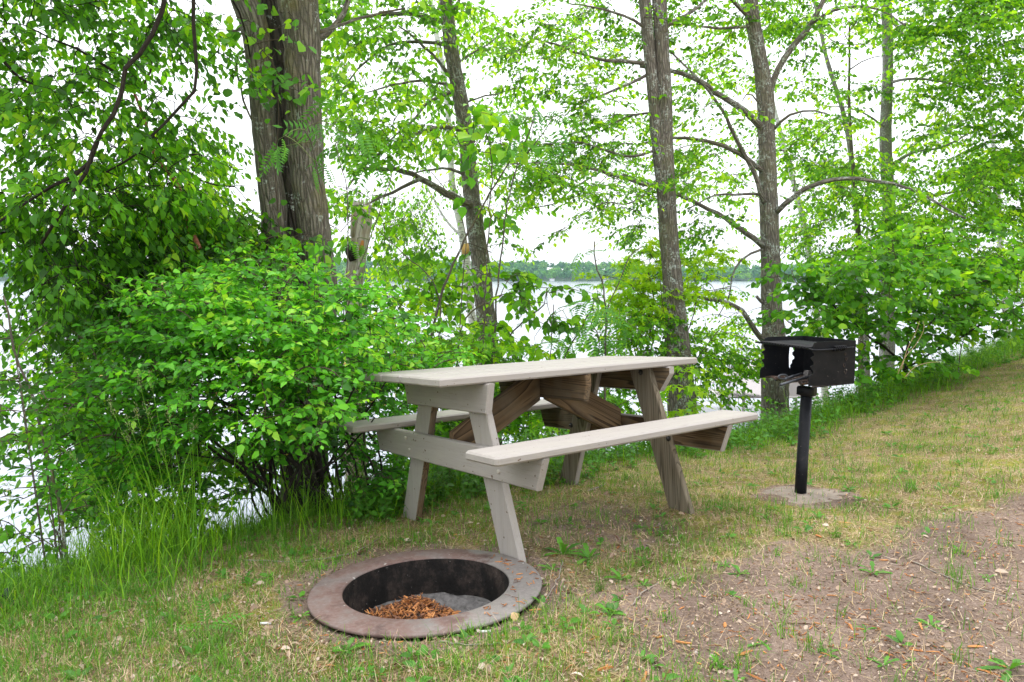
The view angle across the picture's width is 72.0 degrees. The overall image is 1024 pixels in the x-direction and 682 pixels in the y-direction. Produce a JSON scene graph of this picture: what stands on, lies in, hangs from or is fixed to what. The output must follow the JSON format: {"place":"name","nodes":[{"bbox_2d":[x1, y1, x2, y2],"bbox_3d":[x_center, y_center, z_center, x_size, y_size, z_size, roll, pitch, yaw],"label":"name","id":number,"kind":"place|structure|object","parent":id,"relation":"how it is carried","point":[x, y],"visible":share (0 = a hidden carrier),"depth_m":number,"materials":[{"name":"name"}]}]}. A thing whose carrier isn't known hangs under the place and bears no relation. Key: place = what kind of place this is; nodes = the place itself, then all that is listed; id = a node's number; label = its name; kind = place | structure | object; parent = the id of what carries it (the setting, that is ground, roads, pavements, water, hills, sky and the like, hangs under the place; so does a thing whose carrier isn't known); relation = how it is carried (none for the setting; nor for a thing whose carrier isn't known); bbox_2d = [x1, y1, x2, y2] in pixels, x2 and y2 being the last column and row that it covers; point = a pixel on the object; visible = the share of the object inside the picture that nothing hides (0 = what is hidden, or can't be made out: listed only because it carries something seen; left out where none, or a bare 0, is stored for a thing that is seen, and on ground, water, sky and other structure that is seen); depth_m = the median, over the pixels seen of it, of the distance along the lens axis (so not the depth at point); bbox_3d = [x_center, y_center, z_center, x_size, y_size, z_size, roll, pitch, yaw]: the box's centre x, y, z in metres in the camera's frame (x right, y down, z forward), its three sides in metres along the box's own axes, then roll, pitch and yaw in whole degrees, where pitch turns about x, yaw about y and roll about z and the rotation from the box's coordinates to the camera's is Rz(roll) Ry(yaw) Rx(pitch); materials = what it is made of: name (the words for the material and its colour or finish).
{"place":"outdoors","nodes":[
{"label":"outdoors","id":0,"kind":"place"},
{"bbox_2d":[0,270,880,280],"bbox_3d":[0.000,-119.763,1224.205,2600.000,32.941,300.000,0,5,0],"label":"hills","id":1,"kind":"structure","parent":0,"point":[557,278],"depth_m":1127.57,"materials":[{"name":"green plant"}]},
{"bbox_2d":[0,255,1022,280],"bbox_3d":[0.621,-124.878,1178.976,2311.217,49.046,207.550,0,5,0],"label":"forest","id":2,"kind":"object","parent":1,"relation":"on","point":[538,268],"visible":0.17,"depth_m":1153.12,"materials":[{"name":"green plant"}]},
{"bbox_2d":[0,349,1023,681],"bbox_3d":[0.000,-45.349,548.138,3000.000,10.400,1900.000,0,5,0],"label":"ground","id":3,"kind":"structure","parent":0,"point":[952,593],"depth_m":2.94,"materials":[{"name":"soil"}]},
{"bbox_2d":[0,587,16,605],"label":"plant","id":4,"kind":"object","parent":3,"relation":"on","point":[6,589],"visible":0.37,"depth_m":2.82,"materials":[{"name":"green plant"}]},
{"bbox_2d":[3,482,25,598],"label":"seed grass stalk","id":5,"kind":"object","parent":3,"relation":"on","point":[10,502],"visible":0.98,"depth_m":2.86,"materials":[{"name":"green plant"}]},
{"bbox_2d":[0,296,146,574],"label":"bank sapling","id":6,"kind":"object","parent":3,"relation":"on","point":[37,433],"visible":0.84,"depth_m":3.35,"materials":[{"name":"green plant"}]},
{"bbox_2d":[64,409,140,560],"bbox_3d":[-1.898,0.676,3.280,0.309,0.738,0.213,-2,6,-25],"label":"seed grass stalk","id":7,"kind":"object","parent":3,"relation":"on","point":[101,488],"visible":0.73,"depth_m":3.28,"materials":[{"name":"green plant"}]},
{"bbox_2d":[61,445,149,566],"bbox_3d":[-1.862,0.760,3.187,0.413,0.560,0.196,0,5,0],"label":"seed grass stalk","id":8,"kind":"object","parent":3,"relation":"on","point":[107,501],"visible":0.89,"depth_m":3.23,"materials":[{"name":"green plant"}]},
{"bbox_2d":[106,397,164,564],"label":"seed grass stalk","id":9,"kind":"object","parent":3,"relation":"on","point":[150,516],"visible":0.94,"depth_m":3.23,"materials":[{"name":"green plant"}]},
{"bbox_2d":[0,0,284,397],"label":"overhanging elm","id":10,"kind":"object","parent":3,"relation":"on","point":[153,223],"visible":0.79,"depth_m":4.44,"materials":[{"name":"green plant"}]},
{"bbox_2d":[131,84,201,249],"bbox_3d":[-2.364,-1.200,4.825,0.582,1.161,0.066,2,6,23],"label":"broken birch stem","id":11,"kind":"object","parent":10,"relation":"attached to","point":[196,240],"visible":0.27,"depth_m":4.80,"materials":[{"name":"grey plant"}]},
{"bbox_2d":[132,595,156,604],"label":"dandelion plant","id":12,"kind":"object","parent":3,"relation":"on","point":[146,600],"visible":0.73,"depth_m":2.77,"materials":[{"name":"green plant"}]},
{"bbox_2d":[125,415,172,564],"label":"seed grass stalk","id":13,"kind":"object","parent":3,"relation":"on","point":[150,490],"visible":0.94,"depth_m":3.23,"materials":[{"name":"green plant"}]},
{"bbox_2d":[120,430,178,539],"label":"seed grass stalk","id":14,"kind":"object","parent":3,"relation":"on","point":[146,481],"visible":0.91,"depth_m":3.41,"materials":[{"name":"green plant"}]},
{"bbox_2d":[134,402,171,555],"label":"seed grass stalk","id":15,"kind":"object","parent":3,"relation":"on","point":[151,473],"visible":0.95,"depth_m":3.32,"materials":[{"name":"green plant"}]},
{"bbox_2d":[142,402,183,554],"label":"seed grass stalk","id":16,"kind":"object","parent":3,"relation":"on","point":[148,413],"visible":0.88,"depth_m":3.37,"materials":[{"name":"green plant"}]},
{"bbox_2d":[137,373,192,553],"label":"seed grass stalk","id":17,"kind":"object","parent":3,"relation":"on","point":[158,464],"visible":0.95,"depth_m":3.27,"materials":[{"name":"green plant"}]},
{"bbox_2d":[148,370,184,556],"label":"seed grass stalk","id":18,"kind":"object","parent":3,"relation":"on","point":[166,464],"visible":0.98,"depth_m":3.26,"materials":[{"name":"green plant"}]},
{"bbox_2d":[154,438,186,556],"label":"seed grass stalk","id":19,"kind":"object","parent":3,"relation":"on","point":[171,484],"visible":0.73,"depth_m":3.32,"materials":[{"name":"green plant"}]},
{"bbox_2d":[0,198,346,553],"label":"bank dogwood","id":20,"kind":"object","parent":3,"relation":"on","point":[219,466],"visible":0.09,"depth_m":5.23,"materials":[{"name":"green plant"}]},
{"bbox_2d":[164,406,192,559],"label":"seed grass stalk","id":21,"kind":"object","parent":3,"relation":"on","point":[181,483],"visible":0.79,"depth_m":3.19,"materials":[{"name":"green plant"}]},
{"bbox_2d":[167,419,212,562],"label":"seed grass stalk","id":22,"kind":"object","parent":3,"relation":"on","point":[194,500],"visible":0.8,"depth_m":3.25,"materials":[{"name":"green plant"}]},
{"bbox_2d":[180,389,210,552],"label":"seed grass stalk","id":23,"kind":"object","parent":3,"relation":"on","point":[192,481],"visible":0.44,"depth_m":3.33,"materials":[{"name":"green plant"}]},
{"bbox_2d":[192,412,219,552],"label":"seed grass stalk","id":24,"kind":"object","parent":3,"relation":"on","point":[200,489],"visible":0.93,"depth_m":3.35,"materials":[{"name":"green plant"}]},
{"bbox_2d":[168,593,253,632],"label":"ash seedling","id":25,"kind":"object","parent":3,"relation":"on","point":[221,622],"visible":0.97,"depth_m":2.45,"materials":[{"name":"green plant"}]},
{"bbox_2d":[226,385,249,550],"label":"seed grass stalk","id":26,"kind":"object","parent":3,"relation":"on","point":[233,485],"visible":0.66,"depth_m":3.35,"materials":[{"name":"green plant"}]},
{"bbox_2d":[0,236,487,536],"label":"honeysuckle bush","id":27,"kind":"object","parent":3,"relation":"on","point":[221,328],"visible":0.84,"depth_m":3.67,"materials":[{"name":"green plant"}]},
{"bbox_2d":[169,0,425,507],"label":"twin trunk tree","id":28,"kind":"object","parent":3,"relation":"on","point":[289,36],"visible":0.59,"depth_m":5.46,"materials":[{"name":"brown plant"}]},
{"bbox_2d":[258,56,291,269],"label":"climbing vine","id":29,"kind":"object","parent":28,"relation":"attached to","point":[287,76],"visible":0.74,"depth_m":5.25,"materials":[{"name":"green plant"}]},
{"bbox_2d":[289,611,308,622],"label":"dandelion plant","id":30,"kind":"object","parent":3,"relation":"on","point":[294,621],"visible":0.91,"depth_m":2.59,"materials":[{"name":"green plant"}]},
{"bbox_2d":[243,538,378,561],"bbox_3d":[-0.913,0.996,3.301,0.634,0.027,0.187,-2,6,-25],"label":"stick","id":31,"kind":"object","parent":3,"relation":"on","point":[308,560],"visible":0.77,"depth_m":3.24,"materials":[{"name":"brown wood"}]},
{"bbox_2d":[259,92,393,496],"bbox_3d":[-1.209,-0.244,4.868,0.896,2.996,1.236,0,5,0],"label":"tree","id":32,"kind":"object","parent":3,"relation":"on","point":[276,152],"visible":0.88,"depth_m":4.76,"materials":[{"name":"green plant"}]},
{"bbox_2d":[333,637,368,653],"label":"dandelion plant","id":33,"kind":"object","parent":3,"relation":"on","point":[349,644],"visible":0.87,"depth_m":2.32,"materials":[{"name":"green plant"}]},
{"bbox_2d":[344,198,372,493],"bbox_3d":[-1.641,0.586,7.475,0.408,4.181,0.328,0,5,0],"label":"broken snag","id":34,"kind":"object","parent":3,"relation":"on","point":[356,231],"visible":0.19,"depth_m":7.26,"materials":[{"name":"brown plant"}]},
{"bbox_2d":[307,549,541,638],"bbox_3d":[-0.342,1.111,2.845,0.925,0.330,0.924,0,5,0],"label":"fire ring","id":35,"kind":"object","parent":3,"relation":"on","point":[467,583],"visible":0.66,"depth_m":3.01,"materials":[{"name":"brown metal"}]},
{"bbox_2d":[364,592,460,618],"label":"wood mulch","id":36,"kind":"object","parent":35,"relation":"in","point":[413,606],"visible":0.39,"depth_m":2.85,"materials":[{"name":"brown wood"}]},
{"bbox_2d":[363,0,504,364],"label":"white birch","id":37,"kind":"object","parent":3,"relation":"on","point":[460,232],"visible":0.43,"depth_m":10.39,"materials":[{"name":"green plant"}]},
{"bbox_2d":[319,0,559,444],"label":"leaning elm","id":38,"kind":"object","parent":3,"relation":"on","point":[446,14],"visible":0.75,"depth_m":7.94,"materials":[{"name":"green plant"}]},
{"bbox_2d":[377,101,541,468],"bbox_3d":[-0.438,-0.257,6.153,1.404,3.573,0.851,0,5,0],"label":"basswood sapling","id":39,"kind":"object","parent":3,"relation":"on","point":[486,118],"visible":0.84,"depth_m":6.05,"materials":[{"name":"green plant"}]},
{"bbox_2d":[440,640,500,645],"bbox_3d":[-0.139,0.988,2.305,0.206,0.020,0.019,1,5,12],"label":"stick","id":40,"kind":"object","parent":3,"relation":"on","point":[463,644],"visible":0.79,"depth_m":2.31,"materials":[{"name":"grey wood"}]},
{"bbox_2d":[361,254,606,420],"bbox_3d":[-0.519,0.432,6.776,2.684,2.567,1.661,4,6,35],"label":"broadleaf sapling","id":41,"kind":"object","parent":3,"relation":"on","point":[523,303],"visible":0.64,"depth_m":6.73,"materials":[{"name":"green plant"}]},
{"bbox_2d":[340,305,673,478],"bbox_3d":[0.074,0.545,6.696,3.620,1.832,1.864,-3,6,-29],"label":"maple thicket","id":42,"kind":"object","parent":3,"relation":"on","point":[530,423],"visible":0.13,"depth_m":6.07,"materials":[{"name":"green plant"}]},
{"bbox_2d":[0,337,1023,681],"bbox_3d":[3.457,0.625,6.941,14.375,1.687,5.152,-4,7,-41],"label":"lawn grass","id":43,"kind":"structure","parent":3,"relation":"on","point":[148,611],"depth_m":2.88,"materials":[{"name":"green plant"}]},
{"bbox_2d":[0,328,1023,625],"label":"tall grass","id":44,"kind":"structure","parent":3,"relation":"on","point":[98,544],"depth_m":3.60,"materials":[{"name":"green plant"}]},
{"bbox_2d":[0,358,1023,681],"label":"dry grass","id":45,"kind":"structure","parent":3,"relation":"on","point":[108,632],"depth_m":2.63,"materials":[{"name":"plant"}]},
{"bbox_2d":[0,363,1023,681],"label":"dead leaves","id":46,"kind":"object","parent":3,"relation":"on","point":[672,583],"visible":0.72,"depth_m":2.56,"materials":[{"name":"brown plant"}]},
{"bbox_2d":[0,330,1023,681],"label":"ground cover","id":47,"kind":"object","parent":3,"relation":"on","point":[446,474],"visible":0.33,"depth_m":4.44,"materials":[{"name":"green plant"}]},
{"bbox_2d":[1,370,1023,681],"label":"twig litter","id":48,"kind":"object","parent":3,"relation":"on","point":[671,592],"visible":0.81,"depth_m":2.56,"materials":[{"name":"brown plant"}]},
{"bbox_2d":[5,472,1023,681],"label":"wood chips","id":49,"kind":"object","parent":3,"relation":"on","point":[804,639],"visible":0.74,"depth_m":2.38,"materials":[{"name":"brown wood"}]},
{"bbox_2d":[511,612,519,620],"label":"crumpled leaf","id":50,"kind":"object","parent":3,"relation":"on","point":[513,616],"visible":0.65,"depth_m":2.52,"materials":[{"name":"beige plant"}]},
{"bbox_2d":[491,105,580,397],"bbox_3d":[0.213,-0.286,6.230,0.808,3.461,0.789,0,5,0],"label":"sumac shoot","id":51,"kind":"object","parent":3,"relation":"on","point":[521,116],"visible":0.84,"depth_m":6.03,"materials":[{"name":"green plant"}]},
{"bbox_2d":[338,356,757,562],"bbox_3d":[0.172,0.558,3.893,1.748,0.933,1.552,-4,6,-37],"label":"picnic table","id":52,"kind":"object","parent":3,"relation":"on","point":[580,409],"visible":0.91,"depth_m":3.68,"materials":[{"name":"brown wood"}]},
{"bbox_2d":[538,564,559,570],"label":"dandelion plant","id":53,"kind":"object","parent":3,"relation":"on","point":[553,565],"visible":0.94,"depth_m":3.04,"materials":[{"name":"green plant"}]},
{"bbox_2d":[80,405,1023,681],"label":"pebbles","id":54,"kind":"object","parent":3,"relation":"on","point":[764,613],"visible":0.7,"depth_m":2.42,"materials":[{"name":"grey stone"}]},
{"bbox_2d":[545,560,562,599],"bbox_3d":[0.182,0.982,2.908,0.026,0.030,0.458,1,5,12],"label":"stick","id":55,"kind":"object","parent":3,"relation":"on","point":[555,580],"visible":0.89,"depth_m":2.89,"materials":[{"name":"grey wood"}]},
{"bbox_2d":[543,537,586,556],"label":"dandelion plant","id":56,"kind":"object","parent":3,"relation":"on","point":[562,546],"visible":0.96,"depth_m":3.21,"materials":[{"name":"green plant"}]},
{"bbox_2d":[457,0,706,417],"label":"double stem tree","id":57,"kind":"object","parent":3,"relation":"on","point":[655,40],"visible":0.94,"depth_m":7.59,"materials":[{"name":"green plant"}]},
{"bbox_2d":[653,280,680,354],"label":"climbing vine","id":58,"kind":"object","parent":57,"relation":"attached to","point":[669,327],"visible":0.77,"depth_m":7.68,"materials":[{"name":"green plant"}]},
{"bbox_2d":[540,300,628,436],"bbox_3d":[0.591,0.442,6.117,0.751,1.586,0.978,0,5,0],"label":"sumac shoot","id":59,"kind":"object","parent":3,"relation":"on","point":[581,331],"visible":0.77,"depth_m":5.88,"materials":[{"name":"green plant"}]},
{"bbox_2d":[577,543,599,565],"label":"dandelion plant","id":60,"kind":"object","parent":3,"relation":"on","point":[586,548],"visible":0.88,"depth_m":3.16,"materials":[{"name":"green plant"}]},
{"bbox_2d":[596,604,625,618],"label":"dandelion plant","id":61,"kind":"object","parent":3,"relation":"on","point":[604,608],"visible":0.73,"depth_m":2.53,"materials":[{"name":"green plant"}]},
{"bbox_2d":[570,241,653,448],"bbox_3d":[0.811,0.133,6.049,0.644,1.959,0.818,5,7,42],"label":"sumac shoot","id":62,"kind":"object","parent":3,"relation":"on","point":[623,328],"visible":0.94,"depth_m":5.99,"materials":[{"name":"green plant"}]},
{"bbox_2d":[604,568,630,579],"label":"dandelion plant","id":63,"kind":"object","parent":3,"relation":"on","point":[617,573],"visible":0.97,"depth_m":2.88,"materials":[{"name":"green plant"}]},
{"bbox_2d":[635,579,651,586],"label":"dandelion plant","id":64,"kind":"object","parent":3,"relation":"on","point":[646,580],"visible":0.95,"depth_m":2.80,"materials":[{"name":"green plant"}]},
{"bbox_2d":[630,573,678,605],"bbox_3d":[0.552,0.961,2.752,0.033,0.024,0.414,4,6,37],"label":"stick","id":65,"kind":"object","parent":3,"relation":"on","point":[647,589],"visible":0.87,"depth_m":2.72,"materials":[{"name":"grey wood"}]},
{"bbox_2d":[572,234,758,442],"bbox_3d":[1.857,0.432,8.563,2.436,3.466,2.136,0,5,0],"label":"young maple","id":66,"kind":"object","parent":3,"relation":"on","point":[644,284],"visible":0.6,"depth_m":8.25,"materials":[{"name":"green plant"}]},
{"bbox_2d":[568,301,779,412],"bbox_3d":[1.951,0.716,8.302,3.008,2.415,1.679,-3,6,-28],"label":"bank bush","id":67,"kind":"object","parent":3,"relation":"on","point":[740,364],"visible":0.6,"depth_m":7.96,"materials":[{"name":"green plant"}]},
{"bbox_2d":[659,335,726,417],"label":"maple seedling","id":68,"kind":"object","parent":3,"relation":"on","point":[698,390],"visible":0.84,"depth_m":7.08,"materials":[{"name":"green plant"}]},
{"bbox_2d":[709,654,729,668],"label":"dandelion plant","id":69,"kind":"object","parent":3,"relation":"on","point":[713,657],"visible":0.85,"depth_m":2.12,"materials":[{"name":"green plant"}]},
{"bbox_2d":[723,668,747,681],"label":"dandelion plant","id":70,"kind":"object","parent":3,"relation":"on","point":[735,672],"visible":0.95,"depth_m":2.04,"materials":[{"name":"green plant"}]},
{"bbox_2d":[727,564,748,576],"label":"dandelion plant","id":71,"kind":"object","parent":3,"relation":"on","point":[736,567],"visible":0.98,"depth_m":2.88,"materials":[{"name":"green plant"}]},
{"bbox_2d":[748,639,771,649],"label":"dandelion plant","id":72,"kind":"object","parent":3,"relation":"on","point":[766,645],"visible":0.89,"depth_m":2.24,"materials":[{"name":"green plant"}]},
{"bbox_2d":[622,0,965,421],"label":"lichened tree","id":73,"kind":"object","parent":3,"relation":"on","point":[764,85],"visible":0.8,"depth_m":8.68,"materials":[{"name":"green plant"}]},
{"bbox_2d":[763,486,849,503],"bbox_3d":[1.753,0.909,4.145,0.568,0.052,0.505,0,5,0],"label":"concrete footing","id":74,"kind":"object","parent":3,"relation":"on","point":[817,494],"visible":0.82,"depth_m":4.13,"materials":[{"name":"grey concrete"}]},
{"bbox_2d":[755,336,855,493],"bbox_3d":[1.701,0.468,4.153,0.474,0.963,0.428,-1,5,-11],"label":"pedestal grill","id":75,"kind":"object","parent":74,"relation":"on","point":[816,363],"visible":0.98,"depth_m":4.12,"materials":[{"name":"black metal"}]},
{"bbox_2d":[808,510,825,517],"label":"dandelion plant","id":76,"kind":"object","parent":3,"relation":"on","point":[819,512],"visible":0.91,"depth_m":3.63,"materials":[{"name":"green plant"}]},
{"bbox_2d":[775,105,861,404],"bbox_3d":[4.937,-1.644,12.286,1.684,8.386,2.351,-4,6,-35],"label":"thin birch","id":77,"kind":"object","parent":3,"relation":"on","point":[799,207],"visible":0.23,"depth_m":12.24,"materials":[{"name":"green plant"}]},
{"bbox_2d":[817,648,838,658],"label":"dandelion plant","id":78,"kind":"object","parent":3,"relation":"on","point":[830,652],"visible":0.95,"depth_m":2.16,"materials":[{"name":"green plant"}]},
{"bbox_2d":[787,0,899,388],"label":"slender birch","id":79,"kind":"object","parent":3,"relation":"on","point":[821,159],"visible":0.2,"depth_m":11.63,"materials":[{"name":"grey plant"}]},
{"bbox_2d":[843,21,887,392],"bbox_3d":[5.405,-1.614,10.910,0.841,6.423,0.194,-1,5,-14],"label":"dead sapling","id":80,"kind":"object","parent":3,"relation":"on","point":[860,338],"visible":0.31,"depth_m":10.77,"materials":[{"name":"grey wood"}]},
{"bbox_2d":[859,561,891,575],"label":"dandelion plant","id":81,"kind":"object","parent":3,"relation":"on","point":[872,564],"visible":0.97,"depth_m":2.84,"materials":[{"name":"green plant"}]},
{"bbox_2d":[741,217,1023,396],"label":"basswood thicket","id":82,"kind":"object","parent":3,"relation":"on","point":[976,278],"visible":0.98,"depth_m":7.02,"materials":[{"name":"green plant"}]},
{"bbox_2d":[867,656,899,668],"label":"dandelion plant","id":83,"kind":"object","parent":3,"relation":"on","point":[887,658],"visible":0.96,"depth_m":2.08,"materials":[{"name":"green plant"}]},
{"bbox_2d":[749,0,1023,384],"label":"straight grey tree","id":84,"kind":"object","parent":3,"relation":"on","point":[994,168],"visible":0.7,"depth_m":9.82,"materials":[{"name":"green plant"}]},
{"bbox_2d":[901,321,919,369],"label":"dry stalk","id":85,"kind":"object","parent":3,"relation":"on","point":[907,348],"visible":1,"depth_m":6.43,"materials":[{"name":"brown plant"}]},
{"bbox_2d":[898,322,923,373],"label":"dry stalk","id":86,"kind":"object","parent":3,"relation":"on","point":[910,350],"visible":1,"depth_m":6.43,"materials":[{"name":"brown plant"}]},
{"bbox_2d":[915,615,949,631],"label":"dandelion plant","id":87,"kind":"object","parent":3,"relation":"on","point":[931,620],"visible":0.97,"depth_m":2.34,"materials":[{"name":"green plant"}]},
{"bbox_2d":[924,325,989,378],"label":"maple sprig","id":88,"kind":"object","parent":3,"relation":"on","point":[971,341],"visible":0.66,"depth_m":7.43,"materials":[{"name":"green plant"}]},
{"bbox_2d":[909,559,1018,601],"bbox_3d":[1.720,0.924,2.730,0.047,0.028,0.453,-2,5,-19],"label":"stick","id":89,"kind":"object","parent":3,"relation":"on","point":[960,582],"visible":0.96,"depth_m":2.69,"materials":[{"name":"brown wood"}]},
{"bbox_2d":[933,97,1023,340],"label":"edge birch","id":90,"kind":"object","parent":3,"relation":"on","point":[999,244],"visible":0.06,"depth_m":12.71,"materials":[{"name":"green plant"}]},
{"bbox_2d":[979,574,994,581],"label":"dandelion plant","id":91,"kind":"object","parent":3,"relation":"on","point":[988,580],"visible":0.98,"depth_m":2.74,"materials":[{"name":"green plant"}]},
{"bbox_2d":[975,658,1023,681],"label":"dandelion plant","id":92,"kind":"object","parent":3,"relation":"on","point":[1012,666],"visible":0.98,"depth_m":2.05,"materials":[{"name":"green plant"}]},
{"bbox_2d":[0,281,1023,572],"bbox_3d":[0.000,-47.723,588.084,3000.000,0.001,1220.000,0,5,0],"label":"lake water","id":93,"kind":"structure","parent":0,"point":[750,303],"depth_m":48.91,"materials":[{"name":"grey liquid"}]},
{"bbox_2d":[698,383,820,411],"bbox_3d":[8.007,2.658,24.331,4.770,2.300,1.700,0,5,0],"label":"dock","id":94,"kind":"object","parent":93,"relation":"in","point":[750,395],"visible":0.05,"depth_m":23.72,"materials":[{"name":"grey wood"}]},
{"bbox_2d":[719,364,814,409],"bbox_3d":[7.938,2.250,22.287,1.580,2.574,4.080,0,5,0],"label":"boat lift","id":95,"kind":"object","parent":93,"relation":"in","point":[754,386],"visible":0.09,"depth_m":21.03,"materials":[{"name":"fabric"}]},
{"bbox_2d":[0,0,1023,269],"label":"sky","id":96,"kind":"structure","parent":0,"point":[536,225],"materials":[{"name":"white"}]}
]}

